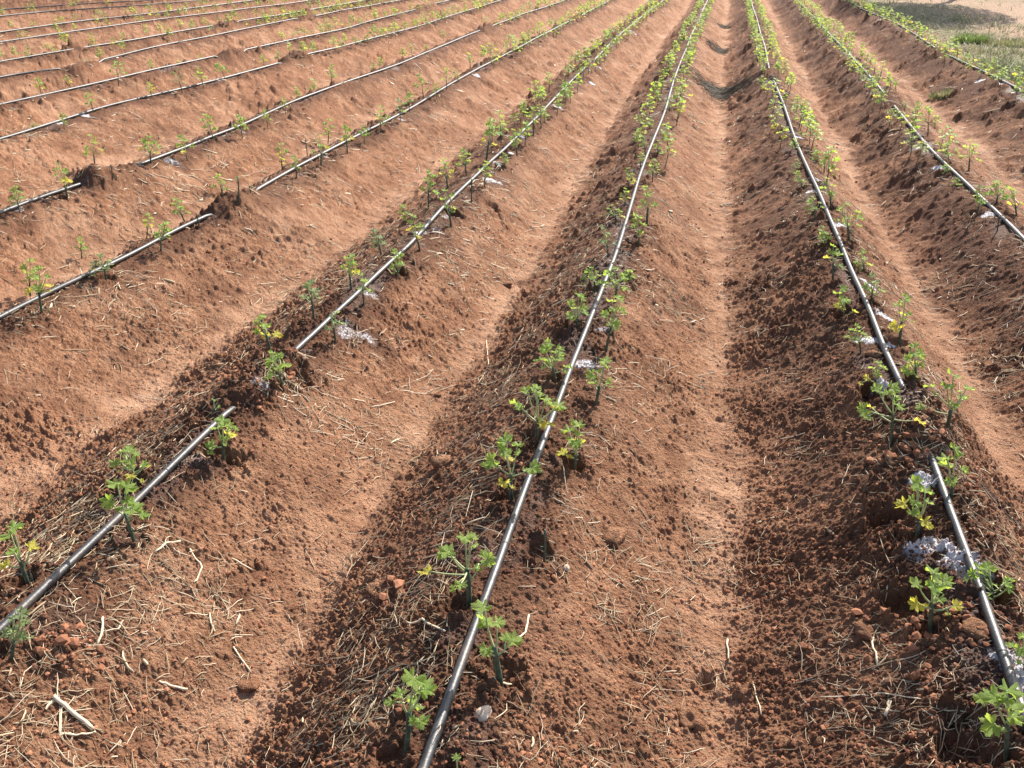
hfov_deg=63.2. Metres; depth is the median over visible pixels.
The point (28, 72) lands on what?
drip pipe
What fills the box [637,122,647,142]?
seedling
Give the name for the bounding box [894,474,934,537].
seedling
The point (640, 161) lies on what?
seedling
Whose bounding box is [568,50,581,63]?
seedling
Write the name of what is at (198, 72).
seedling
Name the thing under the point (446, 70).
seedling
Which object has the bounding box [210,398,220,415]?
seedling
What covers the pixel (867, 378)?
seedling
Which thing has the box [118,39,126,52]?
seedling
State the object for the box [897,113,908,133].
seedling
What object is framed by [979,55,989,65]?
seedling
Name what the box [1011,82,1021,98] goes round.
seedling
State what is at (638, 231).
seedling
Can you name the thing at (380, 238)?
seedling
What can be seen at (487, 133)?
seedling
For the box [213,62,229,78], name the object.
seedling
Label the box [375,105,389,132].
seedling
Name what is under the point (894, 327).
seedling
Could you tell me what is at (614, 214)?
seedling
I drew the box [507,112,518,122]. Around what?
seedling
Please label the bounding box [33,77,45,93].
seedling
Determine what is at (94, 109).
drip pipe
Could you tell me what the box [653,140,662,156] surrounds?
seedling
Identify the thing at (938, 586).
seedling
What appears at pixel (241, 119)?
seedling
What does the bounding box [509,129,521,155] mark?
seedling
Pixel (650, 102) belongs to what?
seedling
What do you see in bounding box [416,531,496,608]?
seedling
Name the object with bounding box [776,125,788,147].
seedling
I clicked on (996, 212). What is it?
drip pipe
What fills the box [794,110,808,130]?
seedling
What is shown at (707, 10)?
distant seedlings
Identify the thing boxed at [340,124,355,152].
seedling
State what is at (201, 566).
straw stalk
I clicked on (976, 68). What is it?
drip pipe
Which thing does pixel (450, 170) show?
seedling
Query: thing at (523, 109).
seedling
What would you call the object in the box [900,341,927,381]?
seedling
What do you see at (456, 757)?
seedling
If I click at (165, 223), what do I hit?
seedling
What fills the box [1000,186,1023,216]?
seedling
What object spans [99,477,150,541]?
seedling
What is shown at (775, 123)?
seedling
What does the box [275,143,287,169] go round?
seedling
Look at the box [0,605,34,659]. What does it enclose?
seedling
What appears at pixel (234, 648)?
straw stalk
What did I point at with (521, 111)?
seedling
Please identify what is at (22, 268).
seedling
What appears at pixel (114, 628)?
straw stalk
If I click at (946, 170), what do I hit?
seedling
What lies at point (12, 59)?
drip pipe
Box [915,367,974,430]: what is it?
seedling
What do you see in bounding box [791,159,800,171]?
seedling
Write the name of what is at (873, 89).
seedling
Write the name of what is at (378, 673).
straw litter
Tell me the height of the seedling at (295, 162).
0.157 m
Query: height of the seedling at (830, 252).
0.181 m
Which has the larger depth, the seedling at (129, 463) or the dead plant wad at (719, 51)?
the dead plant wad at (719, 51)
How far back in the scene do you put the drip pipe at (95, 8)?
14.49 m
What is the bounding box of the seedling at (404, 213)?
[397,203,409,220]
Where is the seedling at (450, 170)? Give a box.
[439,158,453,188]
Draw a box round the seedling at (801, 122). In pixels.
[800,110,815,135]
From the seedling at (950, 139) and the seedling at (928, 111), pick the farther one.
the seedling at (928, 111)
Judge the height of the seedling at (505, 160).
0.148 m
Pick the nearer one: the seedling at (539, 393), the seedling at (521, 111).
the seedling at (539, 393)
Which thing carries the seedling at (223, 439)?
on the ground at (844, 116)
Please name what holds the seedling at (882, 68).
on the ground at (844, 116)
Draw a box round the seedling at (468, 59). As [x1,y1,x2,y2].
[467,52,473,68]
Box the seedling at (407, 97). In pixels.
[404,91,414,112]
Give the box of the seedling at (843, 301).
[832,285,858,316]
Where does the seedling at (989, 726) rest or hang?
on the ground at (844, 116)
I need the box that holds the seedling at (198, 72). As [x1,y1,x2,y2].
[194,67,207,88]
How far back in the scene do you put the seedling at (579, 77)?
7.33 m
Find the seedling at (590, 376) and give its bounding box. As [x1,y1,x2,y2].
[585,355,612,405]
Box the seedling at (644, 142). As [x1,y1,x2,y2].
[639,135,647,152]
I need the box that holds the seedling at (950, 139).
[935,129,958,153]
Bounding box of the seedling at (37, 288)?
[23,265,53,312]
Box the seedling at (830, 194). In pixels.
[819,177,835,210]
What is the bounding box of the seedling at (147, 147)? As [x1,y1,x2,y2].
[138,134,161,163]
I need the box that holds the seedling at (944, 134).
[938,125,953,148]
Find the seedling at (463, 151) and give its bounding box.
[455,148,470,175]
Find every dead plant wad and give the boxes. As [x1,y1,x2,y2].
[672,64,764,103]
[704,34,731,55]
[716,17,744,28]
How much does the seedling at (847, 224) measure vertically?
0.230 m
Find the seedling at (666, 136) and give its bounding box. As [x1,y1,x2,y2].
[661,122,673,151]
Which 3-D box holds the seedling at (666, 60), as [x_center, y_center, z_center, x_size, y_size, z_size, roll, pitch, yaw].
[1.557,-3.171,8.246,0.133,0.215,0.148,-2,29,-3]
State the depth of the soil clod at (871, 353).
2.76 m
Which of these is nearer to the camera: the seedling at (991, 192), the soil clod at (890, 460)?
the soil clod at (890, 460)
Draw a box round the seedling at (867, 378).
[858,360,887,392]
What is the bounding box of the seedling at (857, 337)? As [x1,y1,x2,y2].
[844,322,870,352]
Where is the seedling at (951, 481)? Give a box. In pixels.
[937,442,968,500]
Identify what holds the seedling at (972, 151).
on the ground at (844, 116)
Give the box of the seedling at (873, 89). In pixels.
[868,80,878,98]
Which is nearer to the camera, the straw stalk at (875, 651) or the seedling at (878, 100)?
the straw stalk at (875, 651)
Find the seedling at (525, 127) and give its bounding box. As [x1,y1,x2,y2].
[519,120,531,144]
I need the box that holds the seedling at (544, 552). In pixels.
[540,529,545,562]
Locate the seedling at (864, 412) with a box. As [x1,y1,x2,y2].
[856,380,926,445]
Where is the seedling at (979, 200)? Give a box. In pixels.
[973,185,987,213]
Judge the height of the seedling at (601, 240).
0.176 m
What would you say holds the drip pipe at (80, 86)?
on the ground at (844, 116)
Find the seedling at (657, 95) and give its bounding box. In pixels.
[654,90,661,101]
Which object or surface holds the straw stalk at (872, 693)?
on the ground at (844, 116)
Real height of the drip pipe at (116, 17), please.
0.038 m
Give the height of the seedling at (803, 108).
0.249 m
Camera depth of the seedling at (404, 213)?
4.17 m
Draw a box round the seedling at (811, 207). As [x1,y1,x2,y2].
[805,195,824,221]
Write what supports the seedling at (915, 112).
on the ground at (844, 116)
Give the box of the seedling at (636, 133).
[632,128,642,151]
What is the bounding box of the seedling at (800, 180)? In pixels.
[794,171,805,187]
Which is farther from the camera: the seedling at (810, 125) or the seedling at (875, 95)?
the seedling at (875, 95)
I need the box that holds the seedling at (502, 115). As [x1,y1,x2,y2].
[494,110,506,142]
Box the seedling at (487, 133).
[483,118,502,147]
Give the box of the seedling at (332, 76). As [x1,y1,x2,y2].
[326,64,336,85]
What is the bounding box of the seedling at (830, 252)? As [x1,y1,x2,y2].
[823,243,843,280]
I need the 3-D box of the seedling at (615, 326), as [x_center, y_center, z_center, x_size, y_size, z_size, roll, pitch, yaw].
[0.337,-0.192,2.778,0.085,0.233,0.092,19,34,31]
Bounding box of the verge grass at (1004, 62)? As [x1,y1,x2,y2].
[853,0,1023,87]
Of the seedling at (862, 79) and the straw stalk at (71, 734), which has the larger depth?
the seedling at (862, 79)
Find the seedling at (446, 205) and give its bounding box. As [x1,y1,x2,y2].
[439,188,456,226]
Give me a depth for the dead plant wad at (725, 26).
13.76 m
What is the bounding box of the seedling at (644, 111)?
[642,102,653,121]
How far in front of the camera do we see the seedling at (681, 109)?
6.04 m
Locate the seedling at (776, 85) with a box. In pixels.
[765,77,783,101]
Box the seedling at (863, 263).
[853,248,872,272]
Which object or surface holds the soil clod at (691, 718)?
on the ground at (844, 116)
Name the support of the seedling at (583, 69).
on the ground at (844, 116)
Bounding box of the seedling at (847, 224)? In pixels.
[833,203,865,241]
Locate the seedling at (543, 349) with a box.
[533,338,573,382]
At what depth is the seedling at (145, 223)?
4.43 m
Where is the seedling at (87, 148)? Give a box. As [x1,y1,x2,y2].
[83,134,103,162]
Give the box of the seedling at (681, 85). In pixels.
[673,80,686,95]
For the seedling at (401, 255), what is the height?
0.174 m
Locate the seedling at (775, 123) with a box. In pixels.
[771,117,779,131]
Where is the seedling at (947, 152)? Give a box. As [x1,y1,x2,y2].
[937,140,959,160]
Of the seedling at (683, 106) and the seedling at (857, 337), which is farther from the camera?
the seedling at (683, 106)
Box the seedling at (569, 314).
[566,291,589,329]
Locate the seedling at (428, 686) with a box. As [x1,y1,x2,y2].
[384,667,437,754]
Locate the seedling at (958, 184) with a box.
[950,176,962,186]
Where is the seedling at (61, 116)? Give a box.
[57,113,67,129]
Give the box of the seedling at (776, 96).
[770,91,781,111]
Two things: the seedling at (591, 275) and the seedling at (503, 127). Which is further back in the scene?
the seedling at (503, 127)
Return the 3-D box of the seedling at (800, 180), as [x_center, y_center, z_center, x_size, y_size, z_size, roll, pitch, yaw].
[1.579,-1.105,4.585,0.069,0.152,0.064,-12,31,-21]
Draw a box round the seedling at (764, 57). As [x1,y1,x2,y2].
[759,50,768,65]
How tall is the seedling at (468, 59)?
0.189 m
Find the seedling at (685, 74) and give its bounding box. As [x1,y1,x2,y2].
[680,68,690,79]
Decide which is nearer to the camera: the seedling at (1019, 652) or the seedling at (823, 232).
the seedling at (1019, 652)
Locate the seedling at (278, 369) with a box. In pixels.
[264,350,290,384]
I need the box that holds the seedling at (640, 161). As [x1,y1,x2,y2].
[638,152,646,166]
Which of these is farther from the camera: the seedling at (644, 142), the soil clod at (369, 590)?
the seedling at (644, 142)
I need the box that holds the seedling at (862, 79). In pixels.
[861,70,869,86]
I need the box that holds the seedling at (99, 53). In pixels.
[96,47,102,59]
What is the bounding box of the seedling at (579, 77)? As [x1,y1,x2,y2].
[572,74,581,92]
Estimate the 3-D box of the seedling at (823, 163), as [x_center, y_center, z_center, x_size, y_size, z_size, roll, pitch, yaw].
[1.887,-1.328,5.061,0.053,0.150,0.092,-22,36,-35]
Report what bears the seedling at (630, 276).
on the ground at (844, 116)
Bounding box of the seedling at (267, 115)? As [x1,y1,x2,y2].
[261,109,272,126]
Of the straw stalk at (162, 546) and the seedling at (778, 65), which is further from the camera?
the seedling at (778, 65)
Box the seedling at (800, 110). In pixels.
[794,101,806,119]
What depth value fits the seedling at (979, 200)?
4.13 m
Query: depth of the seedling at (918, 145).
5.13 m
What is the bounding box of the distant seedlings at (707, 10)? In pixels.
[0,0,1022,83]
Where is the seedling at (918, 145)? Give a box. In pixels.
[913,140,929,160]
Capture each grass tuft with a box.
[927,87,954,99]
[953,30,991,43]
[982,36,1023,47]
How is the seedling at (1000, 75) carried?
on the ground at (844, 116)
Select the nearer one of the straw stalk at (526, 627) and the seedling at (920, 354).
the straw stalk at (526, 627)
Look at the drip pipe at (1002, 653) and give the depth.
2.04 m
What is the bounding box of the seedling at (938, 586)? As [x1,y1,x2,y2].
[907,564,963,633]
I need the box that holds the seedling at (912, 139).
[900,130,922,154]
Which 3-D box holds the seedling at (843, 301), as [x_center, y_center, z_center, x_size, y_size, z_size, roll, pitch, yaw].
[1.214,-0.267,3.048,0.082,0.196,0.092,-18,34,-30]
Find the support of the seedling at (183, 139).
on the ground at (844, 116)
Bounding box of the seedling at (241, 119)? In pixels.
[232,113,247,138]
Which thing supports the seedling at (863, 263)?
on the ground at (844, 116)
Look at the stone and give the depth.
1.52 m
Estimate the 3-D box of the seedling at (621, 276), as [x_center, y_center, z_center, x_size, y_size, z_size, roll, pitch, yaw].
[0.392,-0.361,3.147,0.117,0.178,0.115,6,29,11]
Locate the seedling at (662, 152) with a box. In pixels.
[659,137,675,166]
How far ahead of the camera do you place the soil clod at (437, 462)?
2.44 m
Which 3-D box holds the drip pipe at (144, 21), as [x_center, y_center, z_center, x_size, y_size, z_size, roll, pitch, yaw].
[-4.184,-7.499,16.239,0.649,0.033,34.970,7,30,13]
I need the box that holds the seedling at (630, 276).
[625,269,635,281]
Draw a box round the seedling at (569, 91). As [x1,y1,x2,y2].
[567,84,573,102]
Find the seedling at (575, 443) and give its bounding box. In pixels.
[556,418,584,469]
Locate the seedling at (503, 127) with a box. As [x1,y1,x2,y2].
[497,120,508,133]
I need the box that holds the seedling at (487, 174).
[478,160,492,186]
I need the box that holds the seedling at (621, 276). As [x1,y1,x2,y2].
[600,265,629,298]
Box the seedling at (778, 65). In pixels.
[773,62,781,71]
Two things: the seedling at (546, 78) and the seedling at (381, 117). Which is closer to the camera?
the seedling at (381, 117)
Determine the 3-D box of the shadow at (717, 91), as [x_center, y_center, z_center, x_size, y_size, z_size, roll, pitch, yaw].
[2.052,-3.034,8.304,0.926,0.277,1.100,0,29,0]
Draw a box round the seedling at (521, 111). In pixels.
[516,103,525,122]
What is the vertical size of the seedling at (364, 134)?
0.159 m
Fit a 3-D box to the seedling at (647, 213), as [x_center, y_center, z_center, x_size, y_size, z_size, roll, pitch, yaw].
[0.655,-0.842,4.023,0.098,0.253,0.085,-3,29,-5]
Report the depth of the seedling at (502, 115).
5.49 m
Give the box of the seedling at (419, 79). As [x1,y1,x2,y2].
[414,73,427,101]
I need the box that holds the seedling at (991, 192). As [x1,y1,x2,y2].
[986,179,1010,203]
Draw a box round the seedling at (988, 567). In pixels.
[963,561,1014,601]
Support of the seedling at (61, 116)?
on the ground at (844, 116)
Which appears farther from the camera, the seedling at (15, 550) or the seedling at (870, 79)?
the seedling at (870, 79)
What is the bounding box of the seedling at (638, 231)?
[630,212,646,246]
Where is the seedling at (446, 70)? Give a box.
[441,68,451,89]
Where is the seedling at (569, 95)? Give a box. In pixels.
[559,81,571,103]
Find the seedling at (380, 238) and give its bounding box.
[370,227,386,256]
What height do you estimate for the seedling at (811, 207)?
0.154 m
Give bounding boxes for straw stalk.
[52,694,94,730]
[58,707,62,736]
[61,731,95,735]
[96,616,103,644]
[103,620,122,631]
[154,540,180,552]
[159,680,187,689]
[189,548,202,582]
[231,558,251,569]
[233,646,250,672]
[407,617,445,631]
[507,614,529,647]
[726,638,729,662]
[753,682,761,714]
[820,692,920,698]
[871,637,878,664]
[884,700,891,716]
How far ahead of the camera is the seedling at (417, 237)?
3.65 m
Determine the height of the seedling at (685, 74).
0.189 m
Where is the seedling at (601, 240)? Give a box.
[598,225,616,257]
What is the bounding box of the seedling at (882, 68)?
[876,60,887,79]
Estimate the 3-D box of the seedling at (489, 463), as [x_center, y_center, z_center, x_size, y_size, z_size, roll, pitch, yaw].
[0.006,0.230,2.033,0.133,0.230,0.122,21,35,33]
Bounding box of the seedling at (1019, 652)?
[1005,631,1023,669]
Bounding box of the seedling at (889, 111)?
[885,108,896,125]
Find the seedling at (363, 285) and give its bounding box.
[356,272,371,305]
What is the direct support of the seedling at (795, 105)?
on the ground at (844, 116)
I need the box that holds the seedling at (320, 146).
[310,135,329,165]
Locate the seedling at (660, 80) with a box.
[657,78,665,93]
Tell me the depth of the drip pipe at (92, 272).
3.94 m
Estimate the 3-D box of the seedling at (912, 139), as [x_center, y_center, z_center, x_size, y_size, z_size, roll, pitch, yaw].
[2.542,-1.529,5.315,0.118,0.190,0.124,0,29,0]
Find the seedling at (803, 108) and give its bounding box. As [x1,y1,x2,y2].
[791,98,811,127]
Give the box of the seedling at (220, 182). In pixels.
[211,173,228,196]
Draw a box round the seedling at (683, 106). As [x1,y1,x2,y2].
[675,99,684,118]
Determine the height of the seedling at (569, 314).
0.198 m
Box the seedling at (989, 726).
[973,678,1023,761]
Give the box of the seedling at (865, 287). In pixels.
[861,272,887,301]
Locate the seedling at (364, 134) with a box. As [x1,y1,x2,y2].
[358,125,368,143]
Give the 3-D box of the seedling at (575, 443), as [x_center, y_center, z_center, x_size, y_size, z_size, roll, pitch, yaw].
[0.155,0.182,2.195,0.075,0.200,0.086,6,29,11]
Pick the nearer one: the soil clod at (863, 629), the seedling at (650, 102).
the soil clod at (863, 629)
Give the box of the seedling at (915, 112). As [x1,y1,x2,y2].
[911,105,919,119]
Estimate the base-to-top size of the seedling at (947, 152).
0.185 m
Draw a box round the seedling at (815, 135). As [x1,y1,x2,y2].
[802,125,823,150]
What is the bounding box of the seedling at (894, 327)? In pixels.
[887,292,915,347]
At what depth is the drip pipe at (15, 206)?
5.78 m
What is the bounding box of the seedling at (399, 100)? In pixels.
[396,98,406,121]
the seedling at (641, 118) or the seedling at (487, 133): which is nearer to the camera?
the seedling at (487, 133)
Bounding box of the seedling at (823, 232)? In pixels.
[818,225,831,246]
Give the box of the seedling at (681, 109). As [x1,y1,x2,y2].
[672,96,685,125]
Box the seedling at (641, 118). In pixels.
[634,110,650,126]
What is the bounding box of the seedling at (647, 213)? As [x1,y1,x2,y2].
[636,185,658,225]
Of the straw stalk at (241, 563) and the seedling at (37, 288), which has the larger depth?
the seedling at (37, 288)
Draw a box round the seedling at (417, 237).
[407,213,423,251]
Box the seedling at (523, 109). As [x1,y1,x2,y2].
[520,100,528,117]
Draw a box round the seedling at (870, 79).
[865,76,877,94]
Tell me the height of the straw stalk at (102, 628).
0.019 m
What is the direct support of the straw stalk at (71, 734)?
on the ground at (844, 116)
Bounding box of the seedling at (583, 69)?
[577,60,590,77]
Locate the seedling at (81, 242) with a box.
[75,236,87,258]
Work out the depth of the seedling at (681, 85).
6.91 m
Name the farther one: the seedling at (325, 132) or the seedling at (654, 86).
the seedling at (654, 86)
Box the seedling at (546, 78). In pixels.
[544,72,552,90]
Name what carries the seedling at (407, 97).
on the ground at (844, 116)
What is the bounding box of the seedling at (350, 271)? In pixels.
[340,252,359,288]
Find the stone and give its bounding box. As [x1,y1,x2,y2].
[475,705,491,721]
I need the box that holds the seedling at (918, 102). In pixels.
[914,100,922,113]
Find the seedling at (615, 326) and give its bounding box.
[600,293,626,351]
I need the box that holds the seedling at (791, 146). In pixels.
[789,138,798,148]
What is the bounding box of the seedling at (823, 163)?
[818,154,830,172]
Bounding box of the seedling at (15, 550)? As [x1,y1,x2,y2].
[0,520,39,584]
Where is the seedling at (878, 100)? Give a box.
[875,89,887,110]
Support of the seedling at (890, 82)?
on the ground at (844, 116)
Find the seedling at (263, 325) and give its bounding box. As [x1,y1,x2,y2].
[253,313,283,350]
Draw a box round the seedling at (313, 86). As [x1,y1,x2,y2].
[308,79,316,89]
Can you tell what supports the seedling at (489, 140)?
on the ground at (844, 116)
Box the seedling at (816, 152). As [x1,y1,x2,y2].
[811,147,821,164]
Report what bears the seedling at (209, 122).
on the ground at (844, 116)
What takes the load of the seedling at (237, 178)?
on the ground at (844, 116)
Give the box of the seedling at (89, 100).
[84,91,94,112]
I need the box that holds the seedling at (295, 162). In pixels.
[290,155,299,177]
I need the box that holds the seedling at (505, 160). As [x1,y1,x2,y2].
[497,152,509,167]
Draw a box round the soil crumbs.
[0,37,1023,767]
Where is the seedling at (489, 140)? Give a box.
[480,124,497,160]
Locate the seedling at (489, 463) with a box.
[480,431,541,501]
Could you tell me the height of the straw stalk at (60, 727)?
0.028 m
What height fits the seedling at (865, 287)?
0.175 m
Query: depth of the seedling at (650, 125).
5.91 m
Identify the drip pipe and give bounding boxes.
[0,0,200,16]
[0,0,253,32]
[0,0,311,42]
[0,0,365,61]
[0,0,399,77]
[0,0,449,104]
[0,0,499,139]
[0,0,564,214]
[0,0,609,319]
[0,1,662,635]
[2,0,151,9]
[418,0,707,767]
[750,0,1023,720]
[798,0,1023,242]
[851,1,1023,92]
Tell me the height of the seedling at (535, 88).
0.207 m
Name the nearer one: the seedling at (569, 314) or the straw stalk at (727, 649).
the straw stalk at (727, 649)
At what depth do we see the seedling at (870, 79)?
7.12 m
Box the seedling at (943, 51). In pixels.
[939,46,949,67]
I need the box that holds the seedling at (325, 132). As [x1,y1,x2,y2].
[322,119,334,142]
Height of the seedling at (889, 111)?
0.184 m
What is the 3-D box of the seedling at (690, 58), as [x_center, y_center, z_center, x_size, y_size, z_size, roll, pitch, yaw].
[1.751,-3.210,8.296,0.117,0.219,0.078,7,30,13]
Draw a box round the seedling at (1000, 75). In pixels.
[994,67,1009,87]
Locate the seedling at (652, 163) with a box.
[647,158,658,181]
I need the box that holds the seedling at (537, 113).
[526,106,539,135]
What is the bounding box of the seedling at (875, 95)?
[872,90,880,106]
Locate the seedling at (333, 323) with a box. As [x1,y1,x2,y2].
[324,310,348,342]
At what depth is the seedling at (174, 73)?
7.15 m
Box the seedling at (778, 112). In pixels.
[769,105,784,124]
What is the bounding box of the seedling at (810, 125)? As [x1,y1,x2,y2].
[798,117,822,144]
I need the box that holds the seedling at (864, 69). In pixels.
[856,61,873,78]
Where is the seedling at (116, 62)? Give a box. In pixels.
[109,60,126,85]
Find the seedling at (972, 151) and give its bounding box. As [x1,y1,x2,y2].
[958,139,981,171]
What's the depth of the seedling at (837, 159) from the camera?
4.72 m
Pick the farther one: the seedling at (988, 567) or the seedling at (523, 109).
the seedling at (523, 109)
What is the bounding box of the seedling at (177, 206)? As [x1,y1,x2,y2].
[171,197,190,221]
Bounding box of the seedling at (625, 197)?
[617,188,630,205]
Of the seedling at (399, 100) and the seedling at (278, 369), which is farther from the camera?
the seedling at (399, 100)
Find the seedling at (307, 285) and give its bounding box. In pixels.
[299,278,320,318]
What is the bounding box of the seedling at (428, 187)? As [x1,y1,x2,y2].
[420,169,439,207]
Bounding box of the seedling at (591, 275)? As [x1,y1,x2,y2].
[581,266,600,292]
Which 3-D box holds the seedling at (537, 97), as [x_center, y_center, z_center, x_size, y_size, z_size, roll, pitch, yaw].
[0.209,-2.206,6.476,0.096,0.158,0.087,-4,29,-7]
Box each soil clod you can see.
[115,677,128,690]
[235,678,259,693]
[365,582,378,595]
[395,588,406,597]
[430,455,450,470]
[432,393,441,397]
[503,281,511,287]
[601,526,626,546]
[677,706,705,731]
[852,619,874,641]
[864,350,882,357]
[885,454,895,465]
[961,617,989,639]
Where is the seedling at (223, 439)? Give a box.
[204,414,238,459]
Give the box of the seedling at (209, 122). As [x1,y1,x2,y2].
[201,113,217,139]
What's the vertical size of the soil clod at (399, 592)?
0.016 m
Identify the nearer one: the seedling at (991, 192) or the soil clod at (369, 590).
the soil clod at (369, 590)
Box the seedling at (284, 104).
[280,97,288,113]
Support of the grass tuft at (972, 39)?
on the ground at (844, 116)
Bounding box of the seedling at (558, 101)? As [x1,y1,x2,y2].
[554,94,562,113]
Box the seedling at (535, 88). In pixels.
[527,80,545,101]
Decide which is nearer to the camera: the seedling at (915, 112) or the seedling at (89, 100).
the seedling at (915, 112)
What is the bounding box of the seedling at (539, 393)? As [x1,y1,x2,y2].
[509,383,566,439]
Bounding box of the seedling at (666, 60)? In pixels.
[661,53,674,67]
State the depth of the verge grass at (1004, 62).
11.05 m
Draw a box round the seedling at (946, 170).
[941,163,950,174]
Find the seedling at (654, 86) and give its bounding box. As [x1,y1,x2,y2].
[650,81,661,99]
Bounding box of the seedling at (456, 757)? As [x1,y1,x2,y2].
[451,753,460,767]
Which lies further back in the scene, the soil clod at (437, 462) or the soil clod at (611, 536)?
the soil clod at (437, 462)
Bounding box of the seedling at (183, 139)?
[175,134,194,160]
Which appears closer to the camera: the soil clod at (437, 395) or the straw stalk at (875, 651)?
the straw stalk at (875, 651)
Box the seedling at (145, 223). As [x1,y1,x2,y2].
[142,212,154,237]
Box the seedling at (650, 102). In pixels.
[642,93,654,116]
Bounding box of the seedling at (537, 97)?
[534,90,544,103]
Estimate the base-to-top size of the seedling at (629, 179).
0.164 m
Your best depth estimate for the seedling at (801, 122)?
5.67 m
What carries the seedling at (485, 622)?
on the ground at (844, 116)
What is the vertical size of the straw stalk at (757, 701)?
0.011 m
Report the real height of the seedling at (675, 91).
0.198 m
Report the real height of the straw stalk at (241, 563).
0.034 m
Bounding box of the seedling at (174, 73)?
[171,69,185,93]
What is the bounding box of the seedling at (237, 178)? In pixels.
[235,176,239,201]
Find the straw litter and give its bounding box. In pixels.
[0,7,1023,767]
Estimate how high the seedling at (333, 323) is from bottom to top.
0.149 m
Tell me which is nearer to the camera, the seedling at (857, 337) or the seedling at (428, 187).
the seedling at (857, 337)
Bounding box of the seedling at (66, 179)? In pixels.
[52,162,72,197]
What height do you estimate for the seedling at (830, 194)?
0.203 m
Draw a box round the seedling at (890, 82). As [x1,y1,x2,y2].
[886,76,896,91]
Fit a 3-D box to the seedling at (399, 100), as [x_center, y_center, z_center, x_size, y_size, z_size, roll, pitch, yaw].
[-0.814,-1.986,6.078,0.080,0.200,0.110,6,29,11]
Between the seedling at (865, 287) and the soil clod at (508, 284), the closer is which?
the seedling at (865, 287)
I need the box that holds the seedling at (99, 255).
[89,253,113,280]
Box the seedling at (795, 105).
[790,97,799,112]
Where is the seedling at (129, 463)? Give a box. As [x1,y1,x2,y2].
[108,444,150,485]
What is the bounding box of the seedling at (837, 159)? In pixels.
[819,146,839,181]
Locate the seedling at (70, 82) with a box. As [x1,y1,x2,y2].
[63,74,72,87]
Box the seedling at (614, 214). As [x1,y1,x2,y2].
[601,204,625,223]
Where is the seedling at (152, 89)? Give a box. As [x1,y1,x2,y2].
[146,81,154,96]
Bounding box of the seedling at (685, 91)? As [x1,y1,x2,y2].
[675,82,692,105]
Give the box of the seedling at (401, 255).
[389,248,404,274]
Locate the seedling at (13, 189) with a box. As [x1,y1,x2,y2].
[7,185,24,212]
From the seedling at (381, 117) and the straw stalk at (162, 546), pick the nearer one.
the straw stalk at (162, 546)
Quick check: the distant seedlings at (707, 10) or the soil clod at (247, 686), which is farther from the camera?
the distant seedlings at (707, 10)
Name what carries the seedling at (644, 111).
on the ground at (844, 116)
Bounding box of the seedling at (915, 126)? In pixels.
[905,114,920,142]
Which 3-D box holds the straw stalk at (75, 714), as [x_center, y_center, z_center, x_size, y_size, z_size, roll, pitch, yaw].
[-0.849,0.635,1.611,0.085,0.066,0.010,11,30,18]
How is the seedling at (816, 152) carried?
on the ground at (844, 116)
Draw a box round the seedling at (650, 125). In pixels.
[646,116,653,128]
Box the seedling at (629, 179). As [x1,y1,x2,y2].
[625,167,636,190]
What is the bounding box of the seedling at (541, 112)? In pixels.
[530,103,550,127]
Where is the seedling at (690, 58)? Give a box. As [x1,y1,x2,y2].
[682,51,692,67]
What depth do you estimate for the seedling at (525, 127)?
5.43 m
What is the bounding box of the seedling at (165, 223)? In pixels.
[153,221,172,250]
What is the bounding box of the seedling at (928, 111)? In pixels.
[918,105,941,135]
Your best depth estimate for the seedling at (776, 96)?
6.44 m
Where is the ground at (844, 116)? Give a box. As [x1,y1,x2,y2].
[0,0,1023,767]
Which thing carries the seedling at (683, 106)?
on the ground at (844, 116)
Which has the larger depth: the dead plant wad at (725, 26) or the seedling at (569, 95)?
the dead plant wad at (725, 26)
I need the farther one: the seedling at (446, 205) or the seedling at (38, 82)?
the seedling at (38, 82)
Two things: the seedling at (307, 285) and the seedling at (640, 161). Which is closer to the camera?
the seedling at (307, 285)
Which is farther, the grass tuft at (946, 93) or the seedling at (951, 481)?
the grass tuft at (946, 93)
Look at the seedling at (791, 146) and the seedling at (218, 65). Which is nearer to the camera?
the seedling at (791, 146)
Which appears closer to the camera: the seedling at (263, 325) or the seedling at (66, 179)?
the seedling at (263, 325)
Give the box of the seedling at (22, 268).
[19,257,40,296]
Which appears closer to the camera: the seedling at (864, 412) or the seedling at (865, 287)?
the seedling at (864, 412)
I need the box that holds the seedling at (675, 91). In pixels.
[672,87,683,102]
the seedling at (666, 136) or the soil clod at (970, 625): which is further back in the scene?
the seedling at (666, 136)
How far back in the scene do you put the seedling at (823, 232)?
3.73 m
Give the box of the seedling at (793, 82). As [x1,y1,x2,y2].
[786,72,796,93]
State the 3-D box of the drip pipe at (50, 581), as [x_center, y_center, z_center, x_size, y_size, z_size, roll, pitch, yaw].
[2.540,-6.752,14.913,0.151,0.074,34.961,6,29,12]
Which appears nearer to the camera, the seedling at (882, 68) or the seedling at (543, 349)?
the seedling at (543, 349)
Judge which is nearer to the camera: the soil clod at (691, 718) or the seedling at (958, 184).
the soil clod at (691, 718)
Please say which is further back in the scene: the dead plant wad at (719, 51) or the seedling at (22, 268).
the dead plant wad at (719, 51)
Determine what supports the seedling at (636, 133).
on the ground at (844, 116)
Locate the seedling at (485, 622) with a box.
[471,599,523,686]
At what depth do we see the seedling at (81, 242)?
4.13 m
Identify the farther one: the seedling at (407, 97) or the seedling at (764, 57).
the seedling at (764, 57)
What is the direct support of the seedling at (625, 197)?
on the ground at (844, 116)
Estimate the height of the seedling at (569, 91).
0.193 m
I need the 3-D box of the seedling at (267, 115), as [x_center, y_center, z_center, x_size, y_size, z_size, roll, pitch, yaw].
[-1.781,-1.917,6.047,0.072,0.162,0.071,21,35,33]

